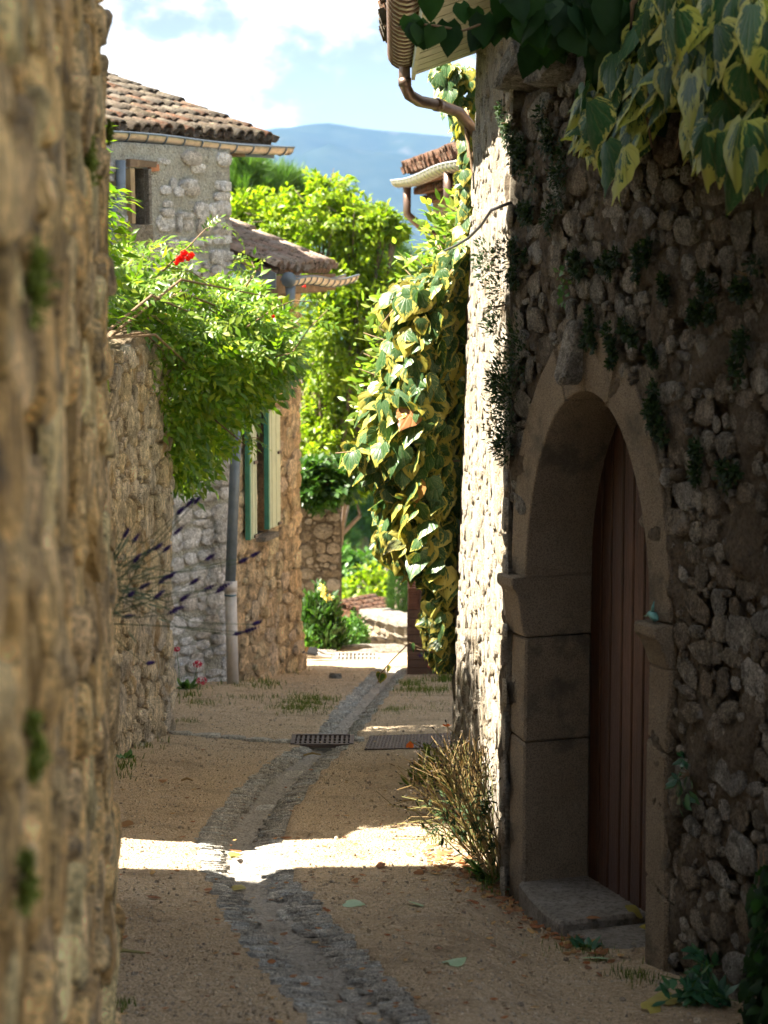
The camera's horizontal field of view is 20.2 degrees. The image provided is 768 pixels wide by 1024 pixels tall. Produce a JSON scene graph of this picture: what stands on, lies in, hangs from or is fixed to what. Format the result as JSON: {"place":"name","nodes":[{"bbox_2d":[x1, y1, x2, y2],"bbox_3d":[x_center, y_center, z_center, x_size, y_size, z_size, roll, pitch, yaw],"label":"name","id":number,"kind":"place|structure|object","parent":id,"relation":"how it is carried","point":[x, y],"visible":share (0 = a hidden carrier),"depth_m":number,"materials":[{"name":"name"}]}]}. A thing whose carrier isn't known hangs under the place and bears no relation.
{"place":"outdoors","nodes":[
{"label":"outdoors","id":0,"kind":"place"},
{"bbox_2d":[100,0,475,136],"label":"sky","id":1,"kind":"structure","parent":0,"point":[264,64],"materials":[{"name":"white"}]},
{"bbox_2d":[232,240,431,419],"bbox_3d":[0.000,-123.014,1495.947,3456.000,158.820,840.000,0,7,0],"label":"hill","id":2,"kind":"structure","parent":0,"point":[325,251],"depth_m":1267.23,"materials":[{"name":"green plant"}]},
{"bbox_2d":[267,123,454,254],"bbox_3d":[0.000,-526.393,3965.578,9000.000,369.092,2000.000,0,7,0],"label":"mountain","id":3,"kind":"structure","parent":0,"point":[370,160],"depth_m":3537.15,"materials":[{"name":"rock"},{"name":"earth"},{"name":"forest foliage"}]},
{"bbox_2d":[113,649,742,1023],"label":"ground","id":4,"kind":"structure","parent":0,"point":[613,992],"depth_m":9.21,"materials":[{"name":"brown gravel"}]},
{"bbox_2d":[0,0,125,1023],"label":"house","id":5,"kind":"structure","parent":4,"relation":"on","point":[61,945],"depth_m":3.48,"materials":[{"name":"stone"}]},
{"bbox_2d":[9,846,43,920],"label":"moss","id":6,"kind":"object","parent":5,"relation":"attached to","point":[26,880],"visible":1,"depth_m":2.58,"materials":[{"name":"green plant"}]},
{"bbox_2d":[21,706,53,789],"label":"moss","id":7,"kind":"object","parent":5,"relation":"attached to","point":[35,742],"visible":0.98,"depth_m":2.73,"materials":[{"name":"green plant"}]},
{"bbox_2d":[22,234,62,331],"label":"moss","id":8,"kind":"object","parent":5,"relation":"attached to","point":[36,290],"visible":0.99,"depth_m":2.88,"materials":[{"name":"green plant"}]},
{"bbox_2d":[83,135,102,188],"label":"moss","id":9,"kind":"object","parent":5,"relation":"attached to","point":[91,162],"visible":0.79,"depth_m":4.61,"materials":[{"name":"green plant"}]},
{"bbox_2d":[106,118,115,147],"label":"moss","id":10,"kind":"object","parent":5,"relation":"attached to","point":[109,130],"visible":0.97,"depth_m":6.04,"materials":[{"name":"green plant"}]},
{"bbox_2d":[116,749,135,758],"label":"weed","id":11,"kind":"object","parent":4,"relation":"on","point":[128,754],"visible":0.87,"depth_m":13.98,"materials":[{"name":"green plant"}]},
{"bbox_2d":[121,820,133,826],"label":"fallen leaf","id":12,"kind":"object","parent":4,"relation":"on","point":[126,823],"visible":0.82,"depth_m":10.91,"materials":[{"name":"brown plant"}]},
{"bbox_2d":[120,948,144,953],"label":"twig","id":13,"kind":"object","parent":4,"relation":"on","point":[129,951],"visible":0.59,"depth_m":7.77,"materials":[{"name":"brown wood"}]},
{"bbox_2d":[107,329,177,759],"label":"garden wall","id":14,"kind":"structure","parent":4,"relation":"on","point":[141,477],"depth_m":14.63,"materials":[{"name":"stone"}]},
{"bbox_2d":[105,126,348,511],"bbox_3d":[-1.700,-0.447,13.950,2.175,4.451,7.217,1,7,11],"label":"trumpet vine","id":15,"kind":"object","parent":14,"relation":"on","point":[244,365],"visible":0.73,"depth_m":15.50,"materials":[{"name":"green plant"}]},
{"bbox_2d":[147,895,160,897],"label":"fallen leaf","id":16,"kind":"object","parent":4,"relation":"on","point":[151,896],"visible":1,"depth_m":8.98,"materials":[{"name":"brown plant"}]},
{"bbox_2d":[174,647,179,690],"bbox_3d":[-1.879,1.425,19.512,0.063,0.410,0.062,0,7,0],"label":"valerian","id":17,"kind":"object","parent":4,"relation":"on","point":[175,650],"visible":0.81,"depth_m":19.50,"materials":[{"name":"pink plant"}]},
{"bbox_2d":[177,677,199,688],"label":"weed","id":18,"kind":"object","parent":4,"relation":"on","point":[186,684],"visible":0.96,"depth_m":19.83,"materials":[{"name":"green plant"}]},
{"bbox_2d":[191,660,202,685],"bbox_3d":[-1.720,1.500,19.816,0.100,0.264,0.092,-6,9,-39],"label":"valerian","id":19,"kind":"object","parent":4,"relation":"on","point":[197,663],"visible":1,"depth_m":19.81,"materials":[{"name":"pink plant"}]},
{"bbox_2d":[105,72,294,684],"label":"tall house","id":20,"kind":"structure","parent":4,"relation":"on","point":[172,155],"depth_m":20.23,"materials":[{"name":"grey stone"}]},
{"bbox_2d":[126,159,158,243],"bbox_3d":[-2.212,-2.800,19.419,0.178,0.754,0.436,5,8,35],"label":"window","id":21,"kind":"structure","parent":20,"relation":"in","point":[143,182],"depth_m":19.41,"materials":[{"name":"brown stone"}]},
{"bbox_2d":[196,677,206,691],"bbox_3d":[-1.647,1.561,19.433,0.102,0.141,0.098,0,7,0],"label":"valerian","id":22,"kind":"object","parent":4,"relation":"on","point":[202,683],"visible":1,"depth_m":19.44,"materials":[{"name":"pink plant"}]},
{"bbox_2d":[136,212,359,683],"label":"house","id":23,"kind":"structure","parent":4,"relation":"on","point":[265,515],"depth_m":21.72,"materials":[{"name":"brown stone"}]},
{"bbox_2d":[256,531,278,541],"bbox_3d":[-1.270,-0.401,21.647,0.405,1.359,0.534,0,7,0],"label":"window sill","id":24,"kind":"structure","parent":23,"relation":"in","point":[266,536],"depth_m":21.66,"materials":[{"name":"stone"}]},
{"bbox_2d":[169,731,364,742],"bbox_3d":[-0.859,1.630,15.566,1.436,0.095,0.326,0,7,0],"label":"stone strip","id":25,"kind":"object","parent":4,"relation":"on","point":[258,739],"visible":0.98,"depth_m":15.54,"materials":[{"name":"grey stone"}]},
{"bbox_2d":[303,628,318,651],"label":"plant","id":26,"kind":"object","parent":4,"relation":"on","point":[310,639],"visible":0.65,"depth_m":24.58,"materials":[{"name":"green plant"}]},
{"bbox_2d":[193,667,437,1023],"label":"drain channel","id":27,"kind":"object","parent":4,"relation":"on","point":[295,909],"visible":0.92,"depth_m":9.15,"materials":[{"name":"stone"}]},
{"bbox_2d":[228,852,240,855],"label":"fallen leaf","id":28,"kind":"object","parent":27,"relation":"on","point":[232,854],"visible":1,"depth_m":10.45,"materials":[{"name":"yellow plant"}]},
{"bbox_2d":[230,884,245,889],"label":"fallen leaf","id":29,"kind":"object","parent":27,"relation":"on","point":[236,887],"visible":0.98,"depth_m":9.45,"materials":[{"name":"yellow plant"}]},
{"bbox_2d":[303,752,320,755],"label":"twig","id":30,"kind":"object","parent":27,"relation":"on","point":[310,753],"visible":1,"depth_m":14.49,"materials":[{"name":"brown wood"}]},
{"bbox_2d":[290,734,353,747],"bbox_3d":[-0.442,1.689,15.460,0.450,0.120,0.330,0,7,0],"label":"drain grate","id":31,"kind":"object","parent":27,"relation":"on","point":[321,740],"visible":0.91,"depth_m":15.46,"materials":[{"name":"metal"}]},
{"bbox_2d":[299,505,341,648],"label":"wall","id":32,"kind":"structure","parent":4,"relation":"on","point":[320,547],"depth_m":28.08,"materials":[{"name":"stone"}]},
{"bbox_2d":[230,166,416,534],"bbox_3d":[-1.119,-0.031,33.348,3.339,10.585,2.266,0,7,0],"label":"leafy tree","id":33,"kind":"object","parent":4,"relation":"on","point":[347,224],"visible":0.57,"depth_m":32.53,"materials":[{"name":"green plant"}]},
{"bbox_2d":[301,578,356,650],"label":"shrub","id":34,"kind":"object","parent":4,"relation":"on","point":[330,631],"visible":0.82,"depth_m":26.57,"materials":[{"name":"green plant"}]},
{"bbox_2d":[318,583,333,623],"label":"flower stalk","id":35,"kind":"object","parent":34,"relation":"attached to","point":[324,593],"visible":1,"depth_m":26.49,"materials":[{"name":"yellow plant"}]},
{"bbox_2d":[329,673,341,678],"bbox_3d":[-0.495,1.672,21.919,0.138,0.088,0.157,0,7,0],"label":"flat stone","id":36,"kind":"object","parent":4,"relation":"on","point":[335,675],"visible":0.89,"depth_m":21.85,"materials":[{"name":"grey stone"}]},
{"bbox_2d":[299,346,374,545],"bbox_3d":[-0.916,1.678,32.442,2.111,8.603,9.917,0,7,0],"label":"dark shrub tree","id":37,"kind":"object","parent":4,"relation":"on","point":[326,484],"visible":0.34,"depth_m":27.50,"materials":[{"name":"green plant"}]},
{"bbox_2d":[342,899,364,906],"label":"fallen leaf","id":38,"kind":"object","parent":4,"relation":"on","point":[352,903],"visible":1,"depth_m":8.84,"materials":[{"name":"green plant"}]},
{"bbox_2d":[335,653,377,659],"bbox_3d":[-0.316,1.735,25.025,0.490,0.120,0.450,0,7,0],"label":"drain grate","id":39,"kind":"object","parent":4,"relation":"on","point":[356,657],"visible":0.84,"depth_m":25.02,"materials":[{"name":"metal"}]},
{"bbox_2d":[342,607,371,643],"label":"hedge","id":40,"kind":"object","parent":4,"relation":"on","point":[358,629],"visible":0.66,"depth_m":31.17,"materials":[{"name":"green plant"}]},
{"bbox_2d":[322,644,406,656],"bbox_3d":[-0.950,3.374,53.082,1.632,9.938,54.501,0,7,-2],"label":"kerb","id":41,"kind":"structure","parent":4,"relation":"on","point":[381,648],"depth_m":26.36,"materials":[{"name":"white stone"}]},
{"bbox_2d":[118,740,623,1023],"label":"leaf litter","id":42,"kind":"object","parent":4,"relation":"on","point":[509,908],"visible":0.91,"depth_m":9.16,"materials":[{"name":"brown plant"}]},
{"bbox_2d":[376,862,385,866],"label":"fallen leaf","id":43,"kind":"object","parent":4,"relation":"on","point":[380,864],"visible":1,"depth_m":9.79,"materials":[{"name":"brown plant"}]},
{"bbox_2d":[359,608,406,646],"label":"wall","id":44,"kind":"structure","parent":4,"relation":"on","point":[387,625],"depth_m":32.53,"materials":[{"name":"beige stone"}]},
{"bbox_2d":[348,199,426,605],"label":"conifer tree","id":45,"kind":"object","parent":4,"relation":"on","point":[402,249],"depth_m":40.52,"materials":[{"name":"green plant"}]},
{"bbox_2d":[384,570,407,611],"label":"cactus","id":46,"kind":"object","parent":4,"relation":"on","point":[394,599],"visible":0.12,"depth_m":39.34,"materials":[{"name":"green plant"}]},
{"bbox_2d":[326,184,468,465],"bbox_3d":[0.198,-1.017,15.104,1.201,2.658,0.959,0,7,0],"label":"evergreen shrub","id":47,"kind":"object","parent":4,"relation":"on","point":[444,224],"visible":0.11,"depth_m":14.99,"materials":[{"name":"green plant"}]},
{"bbox_2d":[115,666,683,1012],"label":"grass","id":48,"kind":"structure","parent":4,"relation":"on","point":[444,678],"depth_m":18.20,"materials":[{"name":"green plant"}]},
{"bbox_2d":[365,733,450,749],"bbox_3d":[0.199,1.648,15.460,0.668,0.141,1.088,0,7,0],"label":"cover plate","id":49,"kind":"object","parent":4,"relation":"on","point":[385,742],"visible":0.8,"depth_m":15.41,"materials":[{"name":"metal"}]},
{"bbox_2d":[406,741,423,748],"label":"leaf","id":50,"kind":"object","parent":49,"relation":"on","point":[409,744],"visible":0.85,"depth_m":12.95,"materials":[{"name":"orange plant"}]},
{"bbox_2d":[390,142,459,248],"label":"house","id":51,"kind":"structure","parent":4,"relation":"on","point":[438,168],"depth_m":24.57,"materials":[{"name":"ceramic"}]},
{"bbox_2d":[407,581,447,674],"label":"brick pillar","id":52,"kind":"structure","parent":4,"relation":"on","point":[416,665],"depth_m":22.49,"materials":[{"name":"brown brick"}]},
{"bbox_2d":[398,739,462,789],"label":"weed","id":53,"kind":"object","parent":4,"relation":"on","point":[420,767],"visible":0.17,"depth_m":12.87,"materials":[{"name":"beige plant"}]},
{"bbox_2d":[417,652,452,677],"bbox_3d":[0.593,1.498,21.427,0.526,0.523,0.222,0,7,0],"label":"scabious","id":54,"kind":"object","parent":4,"relation":"on","point":[421,654],"visible":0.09,"depth_m":21.38,"materials":[{"name":"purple plant"}]},
{"bbox_2d":[376,719,500,877],"bbox_3d":[0.283,1.339,10.552,0.638,1.003,2.206,0,7,0],"label":"dry shrub","id":55,"kind":"object","parent":4,"relation":"on","point":[475,810],"visible":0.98,"depth_m":9.81,"materials":[{"name":"plant"}]},
{"bbox_2d":[442,957,466,966],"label":"fallen leaf","id":56,"kind":"object","parent":4,"relation":"on","point":[457,962],"visible":1,"depth_m":7.66,"materials":[{"name":"green plant"}]},
{"bbox_2d":[461,857,499,883],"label":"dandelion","id":57,"kind":"object","parent":4,"relation":"on","point":[474,866],"visible":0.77,"depth_m":9.73,"materials":[{"name":"green plant"}]},
{"bbox_2d":[377,0,591,898],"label":"house","id":58,"kind":"structure","parent":4,"relation":"on","point":[483,642],"depth_m":11.54,"materials":[{"name":"beige stone"}]},
{"bbox_2d":[335,62,475,683],"bbox_3d":[0.285,-0.726,14.582,1.220,4.662,1.003,0,7,0],"label":"ivy","id":59,"kind":"object","parent":58,"relation":"attached to","point":[403,455],"visible":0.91,"depth_m":14.34,"materials":[{"name":"green plant"}]},
{"bbox_2d":[443,201,511,251],"bbox_3d":[0.433,-1.508,11.568,0.083,0.208,4.670,0,7,-2],"label":"cable","id":60,"kind":"object","parent":58,"relation":"attached to","point":[482,222],"visible":1,"depth_m":10.01,"materials":[{"name":"black rubber"}]},
{"bbox_2d":[469,231,516,416],"bbox_3d":[0.473,-0.817,9.399,0.136,0.821,0.453,-3,7,-22],"label":"wall plant","id":61,"kind":"object","parent":58,"relation":"attached to","point":[489,324],"depth_m":9.38,"materials":[{"name":"green plant"}]},
{"bbox_2d":[481,311,529,470],"bbox_3d":[0.492,-0.522,9.303,0.162,0.707,0.411,-2,7,-15],"label":"wall plant","id":62,"kind":"object","parent":58,"relation":"attached to","point":[499,442],"depth_m":9.33,"materials":[{"name":"green plant"}]},
{"bbox_2d":[568,934,601,948],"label":"weed","id":63,"kind":"object","parent":4,"relation":"on","point":[595,944],"visible":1,"depth_m":8.70,"materials":[{"name":"green plant"}]},
{"bbox_2d":[581,957,608,958],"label":"fallen leaf","id":64,"kind":"object","parent":4,"relation":"on","point":[596,957],"visible":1,"depth_m":8.44,"materials":[{"name":"plant"}]},
{"bbox_2d":[490,41,767,1002],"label":"courtyard wall","id":65,"kind":"structure","parent":4,"relation":"on","point":[620,525],"depth_m":8.42,"materials":[{"name":"stone"}]},
{"bbox_2d":[493,99,518,171],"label":"wall plant","id":66,"kind":"object","parent":65,"relation":"attached to","point":[506,130],"depth_m":9.28,"materials":[{"name":"green plant"}]},
{"bbox_2d":[504,233,528,291],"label":"wall plant","id":67,"kind":"object","parent":65,"relation":"attached to","point":[522,256],"depth_m":9.26,"materials":[{"name":"green plant"}]},
{"bbox_2d":[507,133,539,192],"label":"wall plant","id":68,"kind":"object","parent":65,"relation":"attached to","point":[517,153],"depth_m":9.15,"materials":[{"name":"green plant"}]},
{"bbox_2d":[514,198,536,228],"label":"wall plant","id":69,"kind":"object","parent":65,"relation":"attached to","point":[522,209],"depth_m":9.12,"materials":[{"name":"green plant"}]},
{"bbox_2d":[396,0,670,137],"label":"climbing vine","id":70,"kind":"object","parent":65,"relation":"attached to","point":[546,34],"visible":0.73,"depth_m":7.99,"materials":[{"name":"green plant"}]},
{"bbox_2d":[530,97,559,189],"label":"wall plant","id":71,"kind":"object","parent":65,"relation":"attached to","point":[547,144],"depth_m":8.88,"materials":[{"name":"green plant"}]},
{"bbox_2d":[537,131,568,239],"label":"wall plant","id":72,"kind":"object","parent":65,"relation":"attached to","point":[549,205],"depth_m":8.81,"materials":[{"name":"green plant"}]},
{"bbox_2d":[552,265,571,308],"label":"wall plant","id":73,"kind":"object","parent":65,"relation":"attached to","point":[560,293],"depth_m":8.76,"materials":[{"name":"green plant"}]},
{"bbox_2d":[563,248,588,284],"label":"wall plant","id":74,"kind":"object","parent":65,"relation":"attached to","point":[573,264],"depth_m":8.68,"materials":[{"name":"green plant"}]},
{"bbox_2d":[577,304,597,354],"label":"wall plant","id":75,"kind":"object","parent":65,"relation":"attached to","point":[590,338],"depth_m":8.59,"materials":[{"name":"green plant"}]},
{"bbox_2d":[586,916,601,918],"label":"fallen leaf","id":76,"kind":"object","parent":65,"relation":"on","point":[592,917],"visible":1,"depth_m":8.95,"materials":[{"name":"brown plant"}]},
{"bbox_2d":[593,245,621,282],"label":"wall plant","id":77,"kind":"object","parent":65,"relation":"attached to","point":[607,262],"depth_m":8.41,"materials":[{"name":"green plant"}]},
{"bbox_2d":[597,320,618,371],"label":"wall plant","id":78,"kind":"object","parent":65,"relation":"attached to","point":[609,342],"depth_m":8.43,"materials":[{"name":"green plant"}]},
{"bbox_2d":[588,423,650,911],"bbox_3d":[1.203,0.588,8.972,0.583,2.600,1.382,0,7,0],"label":"door","id":79,"kind":"structure","parent":65,"relation":"in","point":[619,697],"depth_m":9.22,"materials":[{"name":"brown wood"}]},
{"bbox_2d":[614,316,639,350],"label":"wall plant","id":80,"kind":"object","parent":65,"relation":"attached to","point":[629,337],"depth_m":8.26,"materials":[{"name":"green plant"}]},
{"bbox_2d":[625,905,642,917],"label":"fallen leaf","id":81,"kind":"object","parent":65,"relation":"on","point":[633,908],"visible":1,"depth_m":9.04,"materials":[{"name":"yellow plant"}]},
{"bbox_2d":[627,234,652,284],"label":"wall plant","id":82,"kind":"object","parent":65,"relation":"attached to","point":[636,258],"depth_m":8.15,"materials":[{"name":"green plant"}]},
{"bbox_2d":[641,340,659,402],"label":"wall plant","id":83,"kind":"object","parent":65,"relation":"attached to","point":[649,352],"depth_m":8.10,"materials":[{"name":"green plant"}]},
{"bbox_2d":[639,393,661,427],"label":"wall plant","id":84,"kind":"object","parent":65,"relation":"attached to","point":[651,411],"depth_m":8.10,"materials":[{"name":"green plant"}]},
{"bbox_2d":[645,602,658,621],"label":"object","id":85,"kind":"object","parent":65,"relation":"on","point":[651,614],"visible":1,"depth_m":8.15,"materials":[{"name":"teal"}]},
{"bbox_2d":[645,415,670,450],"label":"wall plant","id":86,"kind":"object","parent":65,"relation":"attached to","point":[656,433],"depth_m":8.05,"materials":[{"name":"green plant"}]},
{"bbox_2d":[655,270,670,307],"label":"wall plant","id":87,"kind":"object","parent":65,"relation":"attached to","point":[663,292],"depth_m":7.98,"materials":[{"name":"green plant"}]},
{"bbox_2d":[560,0,767,217],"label":"ivy","id":88,"kind":"object","parent":65,"relation":"attached to","point":[701,66],"visible":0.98,"depth_m":7.02,"materials":[{"name":"green plant"}]},
{"bbox_2d":[665,751,699,815],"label":"wall plant","id":89,"kind":"object","parent":65,"relation":"attached to","point":[673,779],"depth_m":7.97,"materials":[{"name":"green plant"}]},
{"bbox_2d":[685,435,704,490],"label":"wall plant","id":90,"kind":"object","parent":65,"relation":"attached to","point":[695,462],"depth_m":7.81,"materials":[{"name":"green plant"}]},
{"bbox_2d":[683,296,707,329],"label":"wall plant","id":91,"kind":"object","parent":65,"relation":"attached to","point":[693,311],"depth_m":7.76,"materials":[{"name":"green plant"}]},
{"bbox_2d":[694,269,718,327],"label":"wall plant","id":92,"kind":"object","parent":65,"relation":"attached to","point":[709,316],"depth_m":7.67,"materials":[{"name":"green plant"}]},
{"bbox_2d":[711,457,744,496],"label":"wall plant","id":93,"kind":"object","parent":65,"relation":"attached to","point":[725,472],"depth_m":7.58,"materials":[{"name":"green plant"}]},
{"bbox_2d":[725,324,750,393],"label":"wall plant","id":94,"kind":"object","parent":65,"relation":"attached to","point":[739,340],"depth_m":7.48,"materials":[{"name":"green plant"}]},
{"bbox_2d":[727,253,762,308],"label":"wall plant","id":95,"kind":"object","parent":65,"relation":"attached to","point":[741,289],"depth_m":7.42,"materials":[{"name":"green plant"}]},
{"bbox_2d":[737,849,767,1023],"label":"creeper","id":96,"kind":"object","parent":65,"relation":"attached to","point":[753,982],"visible":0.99,"depth_m":7.23,"materials":[{"name":"green plant"}]},
{"bbox_2d":[640,1002,660,1013],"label":"fallen leaf","id":97,"kind":"object","parent":4,"relation":"on","point":[651,1010],"visible":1,"depth_m":7.57,"materials":[{"name":"yellow plant"}]},
{"bbox_2d":[644,991,677,1004],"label":"fallen leaf","id":98,"kind":"object","parent":4,"relation":"on","point":[659,996],"visible":0.58,"depth_m":7.69,"materials":[{"name":"yellow plant"}]},
{"bbox_2d":[651,952,738,1007],"bbox_3d":[1.108,1.699,7.625,0.342,0.240,0.227,-6,9,-40],"label":"plant","id":99,"kind":"object","parent":4,"relation":"on","point":[697,991],"visible":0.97,"depth_m":7.62,"materials":[{"name":"green plant"}]},
{"bbox_2d":[681,942,721,975],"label":"plant","id":100,"kind":"object","parent":4,"relation":"on","point":[692,949],"visible":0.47,"depth_m":7.96,"materials":[{"name":"green plant"}]},
{"bbox_3d":[-1.426,1.437,6.822,0.940,2.319,0.747,0,7,0],"label":"planter wall","id":101,"kind":"object","parent":4,"relation":"on","visible":0},
{"bbox_2d":[112,495,262,664],"bbox_3d":[-0.642,0.219,6.420,0.563,0.563,0.436,0,7,0],"label":"lavender","id":102,"kind":"object","parent":101,"relation":"in","point":[136,560],"visible":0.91,"depth_m":6.41,"materials":[{"name":"plant"}]},
{"bbox_3d":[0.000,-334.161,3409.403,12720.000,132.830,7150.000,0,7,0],"label":"terrain","id":103,"kind":"structure","parent":0,"visible":0},
{"bbox_2d":[230,155,319,242],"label":"pine tree","id":104,"kind":"object","parent":103,"relation":"on","point":[247,172],"visible":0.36,"depth_m":43.19,"materials":[{"name":"green plant"}]},
{"bbox_2d":[343,487,375,552],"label":"umbrella pine","id":105,"kind":"object","parent":103,"relation":"on","point":[358,534],"visible":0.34,"depth_m":95.21,"materials":[{"name":"green plant"}]},
{"bbox_2d":[342,542,386,598],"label":"garden tree","id":106,"kind":"object","parent":103,"relation":"on","point":[351,557],"visible":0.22,"depth_m":58.33,"materials":[{"name":"green plant"}]},
{"bbox_2d":[342,594,386,621],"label":"cottage","id":107,"kind":"structure","parent":103,"relation":"on","point":[369,601],"depth_m":43.14,"materials":[{"name":"tile"}]},
{"bbox_2d":[342,558,393,598],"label":"bush","id":108,"kind":"object","parent":103,"relation":"on","point":[375,580],"visible":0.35,"depth_m":56.49,"materials":[{"name":"green plant"}]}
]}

